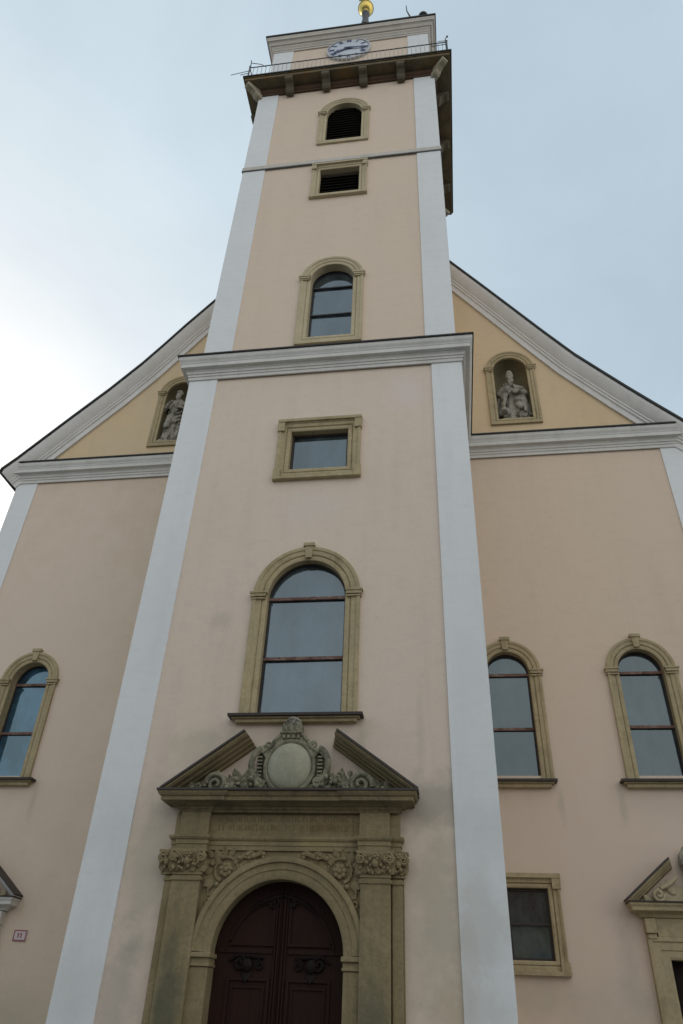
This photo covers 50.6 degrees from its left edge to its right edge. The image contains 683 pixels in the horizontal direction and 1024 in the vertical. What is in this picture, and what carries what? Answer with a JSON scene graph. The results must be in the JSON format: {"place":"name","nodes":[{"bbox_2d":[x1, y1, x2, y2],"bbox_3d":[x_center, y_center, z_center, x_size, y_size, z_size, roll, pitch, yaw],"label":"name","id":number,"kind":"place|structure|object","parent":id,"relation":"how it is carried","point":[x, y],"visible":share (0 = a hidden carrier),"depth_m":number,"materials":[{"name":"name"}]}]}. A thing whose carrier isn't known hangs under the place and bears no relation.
{"place":"outdoors","nodes":[
{"label":"outdoors","id":0,"kind":"place"},
{"bbox_2d":[0,0,682,529],"label":"sky","id":1,"kind":"structure","parent":0,"point":[126,126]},
{"label":"ground","id":2,"kind":"structure","parent":0,"visible":0},
{"bbox_2d":[0,0,682,1023],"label":"church","id":3,"kind":"structure","parent":2,"relation":"on","point":[342,648],"depth_m":15.86,"materials":[{"name":"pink paint"}]},
{"bbox_2d":[12,930,27,940],"bbox_3d":[-6.737,8.874,15.145,0.300,0.210,0.026,-3,-36,8],"label":"house number plate","id":4,"kind":"object","parent":3,"relation":"attached to","point":[19,935],"visible":1,"depth_m":15.14,"materials":[{"name":"metal"}]},
{"bbox_2d":[0,648,59,785],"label":"arched window","id":5,"kind":"structure","parent":3,"relation":"in","point":[28,685],"depth_m":18.36,"materials":[{"name":"stone"}]},
{"bbox_2d":[156,390,184,440],"bbox_3d":[-5.521,-3.140,23.857,1.021,2.379,0.622,-3,-36,8],"label":"statue","id":6,"kind":"object","parent":3,"relation":"in","point":[171,426],"visible":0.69,"depth_m":23.66,"materials":[{"name":"stone"}]},
{"bbox_2d":[207,882,285,1023],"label":"door leaf","id":7,"kind":"structure","parent":3,"relation":"in","point":[244,988],"depth_m":11.14,"materials":[{"name":"brown wood"}]},
{"bbox_2d":[232,60,263,74],"bbox_3d":[-3.712,-17.613,28.827,1.386,1.623,0.087,0,-36,4],"label":"balcony aerial","id":8,"kind":"object","parent":3,"relation":"on","point":[249,69],"visible":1,"depth_m":28.75,"materials":[{"name":"metal"}]},
{"bbox_2d":[227,542,363,724],"bbox_3d":[-0.755,2.262,14.202,2.470,3.860,0.440,-3,-36,8],"label":"arched window","id":9,"kind":"structure","parent":3,"relation":"in","point":[301,662],"depth_m":14.15,"materials":[{"name":"stone"}]},
{"bbox_2d":[275,882,342,1023],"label":"door leaf","id":10,"kind":"structure","parent":3,"relation":"in","point":[310,980],"depth_m":11.02,"materials":[{"name":"brown wood"}]},
{"bbox_2d":[272,414,362,481],"bbox_3d":[-0.529,-1.448,16.913,2.025,1.810,0.330,-3,-36,8],"label":"square window","id":11,"kind":"structure","parent":3,"relation":"in","point":[327,447],"depth_m":17.02,"materials":[{"name":"stone"}]},
{"bbox_2d":[294,256,365,345],"bbox_3d":[-0.292,-6.008,20.594,1.950,3.761,0.425,-3,-36,8],"label":"arched window","id":12,"kind":"structure","parent":3,"relation":"in","point":[330,301],"depth_m":20.68,"materials":[{"name":"stone"}]},
{"bbox_2d":[326,38,370,60],"bbox_3d":[0.300,-19.333,30.170,1.880,1.880,0.165,-3,-36,8],"label":"tower clock","id":13,"kind":"object","parent":3,"relation":"attached to","point":[347,47],"visible":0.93,"depth_m":30.07,"materials":[{"name":"white ceramic"}]},
{"bbox_2d":[431,35,447,48],"bbox_3d":[3.794,-17.938,27.786,0.671,1.500,0.080,-3,-36,8],"label":"balcony aerial","id":14,"kind":"object","parent":3,"relation":"on","point":[442,44],"visible":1,"depth_m":27.82,"materials":[{"name":"metal"}]},
{"bbox_2d":[496,370,531,418],"bbox_3d":[5.299,-3.575,22.436,1.114,2.240,0.750,-3,-36,8],"label":"statue","id":15,"kind":"object","parent":3,"relation":"in","point":[512,400],"visible":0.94,"depth_m":22.12,"materials":[{"name":"stone"}]},
{"bbox_2d":[486,637,557,788],"bbox_3d":[3.878,4.505,16.535,1.640,3.520,0.460,-3,-36,8],"label":"arched window","id":16,"kind":"structure","parent":3,"relation":"in","point":[522,745],"depth_m":16.54,"materials":[{"name":"stone"}]},
{"bbox_2d":[505,872,572,976],"bbox_3d":[3.677,8.005,14.071,1.310,1.730,0.290,-3,-36,8],"label":"square window","id":17,"kind":"structure","parent":3,"relation":"in","point":[537,929],"depth_m":14.09,"materials":[{"name":"stone"}]},
{"bbox_2d":[604,633,682,788],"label":"arched window","id":18,"kind":"structure","parent":3,"relation":"in","point":[645,686],"depth_m":16.21,"materials":[{"name":"stone"}]}
]}

